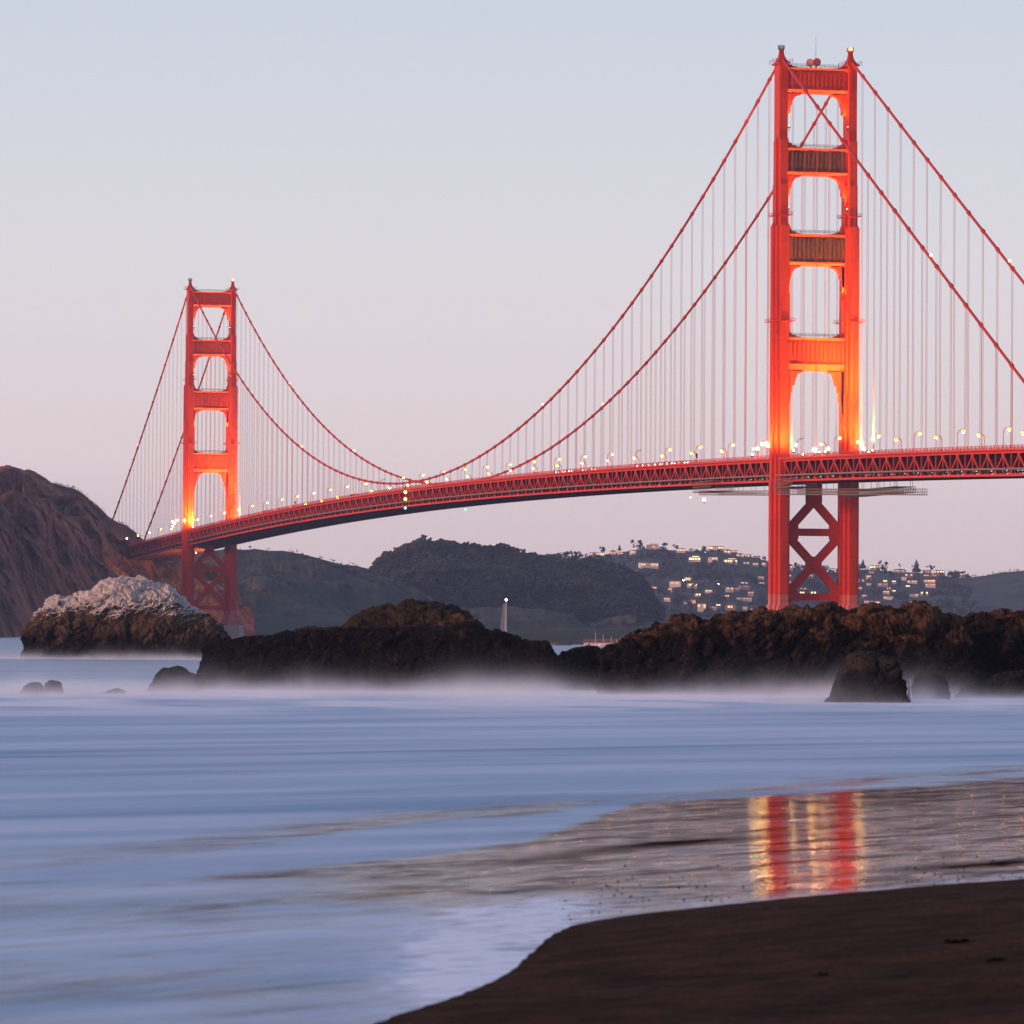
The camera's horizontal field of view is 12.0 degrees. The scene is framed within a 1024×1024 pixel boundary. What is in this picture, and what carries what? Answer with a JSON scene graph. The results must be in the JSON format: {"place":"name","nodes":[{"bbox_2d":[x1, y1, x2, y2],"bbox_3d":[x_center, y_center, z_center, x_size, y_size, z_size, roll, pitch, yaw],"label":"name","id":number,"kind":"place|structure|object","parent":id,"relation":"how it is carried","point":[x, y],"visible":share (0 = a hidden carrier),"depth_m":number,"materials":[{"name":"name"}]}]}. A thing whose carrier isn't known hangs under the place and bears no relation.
{"place":"outdoors","nodes":[
{"label":"outdoors","id":0,"kind":"place"},
{"bbox_2d":[0,465,255,637],"bbox_3d":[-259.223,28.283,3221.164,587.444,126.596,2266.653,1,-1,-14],"label":"headland","id":1,"kind":"structure","parent":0,"point":[39,572],"depth_m":3162.89,"materials":[{"name":"brown stone"}]},
{"bbox_2d":[1,466,177,581],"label":"headland scrub","id":2,"kind":"object","parent":1,"relation":"on","point":[89,513],"visible":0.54,"depth_m":3401.85,"materials":[{"name":"brown plant"}]},
{"bbox_2d":[203,549,635,635],"bbox_3d":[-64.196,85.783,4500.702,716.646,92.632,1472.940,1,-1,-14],"label":"grassy hill","id":3,"kind":"structure","parent":0,"point":[311,570],"depth_m":4008.59,"materials":[{"name":"green plant"}]},
{"bbox_2d":[239,546,1022,627],"bbox_3d":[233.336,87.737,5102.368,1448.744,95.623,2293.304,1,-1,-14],"label":"hillside scrub","id":4,"kind":"object","parent":3,"relation":"on","point":[342,569],"visible":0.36,"depth_m":4110.94,"materials":[{"name":"green plant"}]},
{"bbox_2d":[0,637,1023,1023],"bbox_3d":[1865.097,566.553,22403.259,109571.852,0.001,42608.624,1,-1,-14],"label":"sea","id":5,"kind":"structure","parent":0,"point":[286,857],"depth_m":124.56,"materials":[{"name":"liquid"}]},
{"bbox_2d":[19,682,43,693],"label":"rock","id":6,"kind":"object","parent":5,"relation":"in","point":[33,688],"visible":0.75,"depth_m":369.43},
{"bbox_2d":[43,680,63,693],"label":"rock","id":7,"kind":"object","parent":5,"relation":"in","point":[52,686],"visible":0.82,"depth_m":370.17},
{"bbox_2d":[102,688,126,693],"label":"awash rock","id":8,"kind":"object","parent":5,"relation":"in","point":[116,691],"visible":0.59,"depth_m":370.86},
{"bbox_2d":[20,575,231,659],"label":"sea stack","id":9,"kind":"object","parent":5,"relation":"in","point":[128,617],"visible":0.94,"depth_m":800.82,"materials":[{"name":"brown stone"}]},
{"bbox_2d":[146,665,202,691],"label":"outlying rock","id":10,"kind":"object","parent":5,"relation":"in","point":[177,678],"visible":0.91,"depth_m":385.81,"materials":[{"name":"grey stone"}]},
{"bbox_2d":[196,621,557,691],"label":"shore rock","id":11,"kind":"object","parent":5,"relation":"in","point":[466,656],"visible":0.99,"depth_m":400.77,"materials":[{"name":"brown stone"}]},
{"bbox_2d":[294,599,500,631],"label":"mound rock","id":12,"kind":"object","parent":5,"relation":"in","point":[414,613],"visible":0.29,"depth_m":522.91,"materials":[{"name":"brown stone"}]},
{"bbox_2d":[433,613,475,626],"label":"brown boulder","id":13,"kind":"object","parent":5,"relation":"in","point":[456,619],"visible":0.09,"depth_m":471.14,"materials":[{"name":"brown stone"}]},
{"bbox_2d":[500,599,506,630],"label":"sailboat","id":14,"kind":"object","parent":5,"relation":"on","point":[502,625],"visible":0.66,"depth_m":1845.02,"materials":[{"name":"white paint"}]},
{"bbox_2d":[109,45,1023,637],"bbox_3d":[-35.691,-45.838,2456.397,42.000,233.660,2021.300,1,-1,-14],"label":"suspension bridge","id":15,"kind":"structure","parent":5,"relation":"on","point":[849,465],"depth_m":1848.49,"materials":[{"name":"orange paint"}]},
{"bbox_2d":[693,480,733,492],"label":"work platform","id":16,"kind":"structure","parent":15,"relation":"hanging from","point":[717,487],"depth_m":1925.60,"materials":[{"name":"metal"}]},
{"bbox_2d":[699,482,768,495],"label":"work platform","id":17,"kind":"structure","parent":15,"relation":"hanging from","point":[744,492],"depth_m":1884.31,"materials":[{"name":"metal"}]},
{"bbox_2d":[773,478,816,488],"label":"work platform","id":18,"kind":"structure","parent":15,"relation":"hanging from","point":[792,487],"depth_m":1818.78,"materials":[{"name":"metal"}]},
{"bbox_2d":[806,59,813,67],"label":"drum antenna","id":19,"kind":"object","parent":15,"relation":"on","point":[809,61],"visible":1,"depth_m":1848.63,"materials":[{"name":"red paint"}]},
{"bbox_2d":[813,58,820,67],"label":"drum antenna","id":20,"kind":"object","parent":15,"relation":"on","point":[816,62],"visible":1,"depth_m":1847.14,"materials":[{"name":"red paint"}]},
{"bbox_2d":[776,478,926,494],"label":"work platform","id":21,"kind":"structure","parent":15,"relation":"hanging from","point":[814,492],"depth_m":1757.26,"materials":[{"name":"metal"}]},
{"bbox_2d":[843,481,915,496],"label":"work platform","id":22,"kind":"structure","parent":15,"relation":"hanging from","point":[883,488],"depth_m":1804.12,"materials":[{"name":"metal"}]},
{"bbox_2d":[957,429,965,449],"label":"street lamp","id":23,"kind":"object","parent":15,"relation":"on","point":[962,430],"visible":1,"depth_m":1639.56,"materials":[{"name":"metal"}]},
{"bbox_2d":[1003,427,1011,447],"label":"street lamp","id":24,"kind":"object","parent":15,"relation":"on","point":[1009,428],"visible":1,"depth_m":1595.24,"materials":[{"name":"metal"}]},
{"bbox_2d":[554,645,600,689],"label":"block rock","id":25,"kind":"object","parent":5,"relation":"in","point":[576,668],"visible":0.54,"depth_m":413.43,"materials":[{"name":"brown stone"}]},
{"bbox_2d":[594,599,974,695],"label":"ridge rock","id":26,"kind":"object","parent":5,"relation":"in","point":[796,650],"visible":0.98,"depth_m":386.42,"materials":[{"name":"brown stone"}]},
{"bbox_2d":[824,651,910,702],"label":"front boulder","id":27,"kind":"object","parent":5,"relation":"in","point":[868,676],"visible":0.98,"depth_m":349.90,"materials":[{"name":"black stone"}]},
{"bbox_2d":[911,671,950,698],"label":"round boulder","id":28,"kind":"object","parent":5,"relation":"in","point":[931,685],"visible":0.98,"depth_m":369.19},
{"bbox_2d":[954,670,1023,697],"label":"boulder","id":29,"kind":"object","parent":5,"relation":"in","point":[1008,684],"visible":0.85,"depth_m":378.38,"materials":[{"name":"black stone"}]},
{"bbox_2d":[964,608,1023,684],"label":"end rock","id":30,"kind":"object","parent":5,"relation":"in","point":[997,637],"visible":0.64,"depth_m":392.38,"materials":[{"name":"brown stone"}]},
{"bbox_2d":[0,0,1023,577],"label":"sky","id":31,"kind":"structure","parent":0,"point":[428,216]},
{"bbox_2d":[403,551,666,623],"bbox_3d":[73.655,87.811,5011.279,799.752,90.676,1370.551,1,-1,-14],"label":"wooded hill","id":32,"kind":"structure","parent":0,"point":[598,620],"depth_m":4440.65,"materials":[{"name":"green plant"}]},
{"bbox_2d":[369,534,666,621],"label":"woodland","id":33,"kind":"object","parent":32,"relation":"on","point":[558,578],"visible":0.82,"depth_m":4523.75,"materials":[{"name":"green plant"}]},
{"bbox_2d":[491,627,650,644],"bbox_3d":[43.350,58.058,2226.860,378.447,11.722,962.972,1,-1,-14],"label":"shore","id":34,"kind":"structure","parent":0,"point":[574,636],"depth_m":2164.29,"materials":[{"name":"plant"}]},
{"bbox_2d":[583,639,619,645],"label":"building","id":35,"kind":"structure","parent":34,"relation":"on","point":[599,642],"depth_m":1760.81,"materials":[{"name":"white paint"}]},
{"bbox_2d":[608,621,667,628],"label":"grassy spur","id":36,"kind":"structure","parent":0,"point":[645,625],"depth_m":4191.79,"materials":[{"name":"green plant"}]},
{"bbox_2d":[374,879,1023,1023],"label":"beach","id":37,"kind":"structure","parent":0,"point":[888,956],"depth_m":66.83,"materials":[{"name":"brown sand"}]},
{"bbox_2d":[562,832,1021,919],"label":"pebbles","id":38,"kind":"object","parent":37,"relation":"on","point":[784,882],"visible":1,"depth_m":95.17,"materials":[{"name":"black"}]},
{"bbox_2d":[813,971,829,976],"bbox_3d":[4.085,6.055,63.778,0.262,0.072,0.176,1,-2,-26],"label":"kelp clump","id":39,"kind":"object","parent":37,"relation":"on","point":[823,974],"visible":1,"depth_m":63.74,"materials":[{"name":"black plant"}]},
{"bbox_2d":[944,938,974,943],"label":"kelp clump","id":40,"kind":"object","parent":37,"relation":"on","point":[952,941],"visible":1,"depth_m":68.55,"materials":[{"name":"black"}]},
{"bbox_2d":[986,957,1004,961],"bbox_3d":[6.421,5.905,64.134,0.385,0.070,0.189,1,-1,-14],"label":"kelp clump","id":41,"kind":"object","parent":37,"relation":"on","point":[996,959],"visible":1,"depth_m":64.12,"materials":[{"name":"black plant"}]},
{"bbox_2d":[577,548,1023,620],"bbox_3d":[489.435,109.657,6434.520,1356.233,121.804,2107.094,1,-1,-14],"label":"town hill","id":42,"kind":"structure","parent":0,"point":[1012,600],"depth_m":6096.27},
{"bbox_2d":[563,550,572,557],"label":"tree","id":43,"kind":"object","parent":42,"relation":"on","point":[566,553],"visible":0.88,"depth_m":6426.21,"materials":[{"name":"green plant"}]},
{"bbox_2d":[589,552,598,556],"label":"house","id":44,"kind":"structure","parent":42,"relation":"on","point":[592,554],"depth_m":6490.77,"materials":[{"name":"grey"}]},
{"bbox_2d":[630,540,641,549],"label":"tree","id":45,"kind":"object","parent":42,"relation":"on","point":[639,541],"visible":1,"depth_m":6486.16,"materials":[{"name":"green plant"}]},
{"bbox_2d":[638,561,657,568],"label":"house","id":46,"kind":"structure","parent":42,"relation":"on","point":[649,564],"depth_m":6220.47,"materials":[{"name":"white paint"}]},
{"bbox_2d":[647,544,658,549],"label":"house","id":47,"kind":"structure","parent":42,"relation":"on","point":[654,546],"depth_m":6491.31,"materials":[{"name":"beige paint"}]},
{"bbox_2d":[663,597,671,601],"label":"house","id":48,"kind":"structure","parent":42,"relation":"on","point":[667,599],"depth_m":5790.64,"materials":[{"name":"beige paint"}]},
{"bbox_2d":[669,580,680,587],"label":"house","id":49,"kind":"structure","parent":42,"relation":"on","point":[674,583],"depth_m":5957.78,"materials":[{"name":"white paint"}]},
{"bbox_2d":[676,548,685,552],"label":"house","id":50,"kind":"structure","parent":42,"relation":"on","point":[680,550],"depth_m":6468.69,"materials":[{"name":"white paint"}]},
{"bbox_2d":[674,595,691,611],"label":"tree","id":51,"kind":"object","parent":42,"relation":"on","point":[677,599],"visible":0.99,"depth_m":5699.07,"materials":[{"name":"green plant"}]},
{"bbox_2d":[684,598,695,603],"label":"house","id":52,"kind":"structure","parent":42,"relation":"on","point":[693,601],"depth_m":5759.07,"materials":[{"name":"beige paint"}]},
{"bbox_2d":[687,582,697,588],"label":"house","id":53,"kind":"structure","parent":42,"relation":"on","point":[690,586],"depth_m":5954.15,"materials":[{"name":"beige paint"}]},
{"bbox_2d":[688,556,700,561],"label":"house","id":54,"kind":"structure","parent":42,"relation":"on","point":[695,559],"depth_m":6289.38,"materials":[{"name":"beige paint"}]},
{"bbox_2d":[697,603,706,611],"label":"house","id":55,"kind":"structure","parent":42,"relation":"on","point":[701,607],"depth_m":5695.97,"materials":[{"name":"beige paint"}]},
{"bbox_2d":[705,589,712,593],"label":"house","id":56,"kind":"structure","parent":42,"relation":"on","point":[707,591],"depth_m":5916.88,"materials":[{"name":"beige paint"}]},
{"bbox_2d":[708,546,716,550],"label":"house","id":57,"kind":"structure","parent":42,"relation":"on","point":[711,547],"depth_m":6490.97,"materials":[{"name":"white paint"}]},
{"bbox_2d":[708,557,717,561],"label":"house","id":58,"kind":"structure","parent":42,"relation":"on","point":[710,559],"depth_m":6277.35,"materials":[{"name":"white paint"}]},
{"bbox_2d":[710,605,716,610],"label":"house","id":59,"kind":"structure","parent":42,"relation":"on","point":[714,607],"depth_m":5701.69,"materials":[{"name":"beige paint"}]},
{"bbox_2d":[723,549,730,553],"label":"house","id":60,"kind":"structure","parent":42,"relation":"on","point":[727,551],"depth_m":6456.73,"materials":[{"name":"beige paint"}]},
{"bbox_2d":[726,587,733,591],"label":"house","id":61,"kind":"structure","parent":42,"relation":"on","point":[729,589],"depth_m":5924.09,"materials":[{"name":"beige paint"}]},
{"bbox_2d":[725,603,736,610],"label":"house","id":62,"kind":"structure","parent":42,"relation":"on","point":[730,606],"depth_m":5705.34,"materials":[{"name":"grey"}]},
{"bbox_2d":[724,558,737,564],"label":"house","id":63,"kind":"structure","parent":42,"relation":"on","point":[730,560],"depth_m":6264.23,"materials":[{"name":"beige paint"}]},
{"bbox_2d":[736,596,751,601],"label":"house","id":64,"kind":"structure","parent":42,"relation":"on","point":[746,598],"depth_m":5881.48,"materials":[{"name":"beige paint"}]},
{"bbox_2d":[739,585,750,589],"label":"house","id":65,"kind":"structure","parent":42,"relation":"on","point":[744,587],"depth_m":5948.74,"materials":[{"name":"grey"}]},
{"bbox_2d":[747,590,754,596],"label":"house","id":66,"kind":"structure","parent":42,"relation":"on","point":[750,593],"depth_m":5917.45,"materials":[{"name":"grey"}]},
{"bbox_2d":[551,543,972,619],"bbox_3d":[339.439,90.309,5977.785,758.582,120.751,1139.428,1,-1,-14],"label":"hillside woodland","id":67,"kind":"object","parent":42,"relation":"on","point":[900,596],"visible":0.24,"depth_m":6113.68,"materials":[{"name":"green plant"}]},
{"bbox_2d":[799,590,815,592],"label":"house","id":68,"kind":"structure","parent":42,"relation":"on","point":[806,591],"depth_m":6045.63,"materials":[{"name":"grey tile"}]},
{"bbox_2d":[869,565,875,570],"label":"house","id":69,"kind":"structure","parent":42,"relation":"on","point":[872,567],"depth_m":6491.04,"materials":[{"name":"white paint"}]},
{"bbox_2d":[878,582,887,586],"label":"house","id":70,"kind":"structure","parent":42,"relation":"on","point":[883,584],"depth_m":6236.45,"materials":[{"name":"beige paint"}]},
{"bbox_2d":[883,590,889,594],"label":"house","id":71,"kind":"structure","parent":42,"relation":"on","point":[886,592],"depth_m":6101.98,"materials":[{"name":"beige paint"}]},
{"bbox_2d":[883,596,892,599],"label":"house","id":72,"kind":"structure","parent":42,"relation":"on","point":[888,597],"depth_m":6029.33,"materials":[{"name":"white paint"}]},
{"bbox_2d":[893,569,905,572],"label":"house","id":73,"kind":"structure","parent":42,"relation":"on","point":[899,570],"depth_m":6479.37,"materials":[{"name":"white paint"}]},
{"bbox_2d":[905,573,913,577],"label":"house","id":74,"kind":"structure","parent":42,"relation":"on","point":[909,575],"depth_m":6331.34,"materials":[{"name":"beige tile"}]},
{"bbox_2d":[907,579,917,583],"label":"house","id":75,"kind":"structure","parent":42,"relation":"on","point":[911,581],"depth_m":6285.37,"materials":[{"name":"beige paint"}]},
{"bbox_2d":[910,593,918,596],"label":"house","id":76,"kind":"structure","parent":42,"relation":"on","point":[914,594],"depth_m":6097.71,"materials":[{"name":"beige paint"}]},
{"bbox_2d":[912,559,920,573],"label":"tree","id":77,"kind":"object","parent":42,"relation":"on","point":[916,567],"visible":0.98,"depth_m":6474.97,"materials":[{"name":"green plant"}]},
{"bbox_2d":[923,579,935,582],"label":"house","id":78,"kind":"structure","parent":42,"relation":"on","point":[929,580],"depth_m":6294.67,"materials":[{"name":"white paint"}]},
{"bbox_2d":[923,573,936,576],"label":"house","id":79,"kind":"structure","parent":42,"relation":"on","point":[930,575],"depth_m":6391.91,"materials":[{"name":"beige tile"}]},
{"bbox_2d":[925,583,935,587],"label":"house","id":80,"kind":"structure","parent":42,"relation":"on","point":[930,585],"depth_m":6258.34,"materials":[{"name":"beige paint"}]},
{"bbox_2d":[968,600,979,611],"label":"tree","id":81,"kind":"object","parent":42,"relation":"on","point":[974,603],"visible":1,"depth_m":5805.33,"materials":[{"name":"green plant"}]},
{"bbox_2d":[945,571,1023,591],"bbox_3d":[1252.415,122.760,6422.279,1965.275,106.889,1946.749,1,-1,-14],"label":"grass ridge","id":82,"kind":"structure","parent":0,"point":[1002,581],"depth_m":6272.46,"materials":[{"name":"plant"}]}
]}

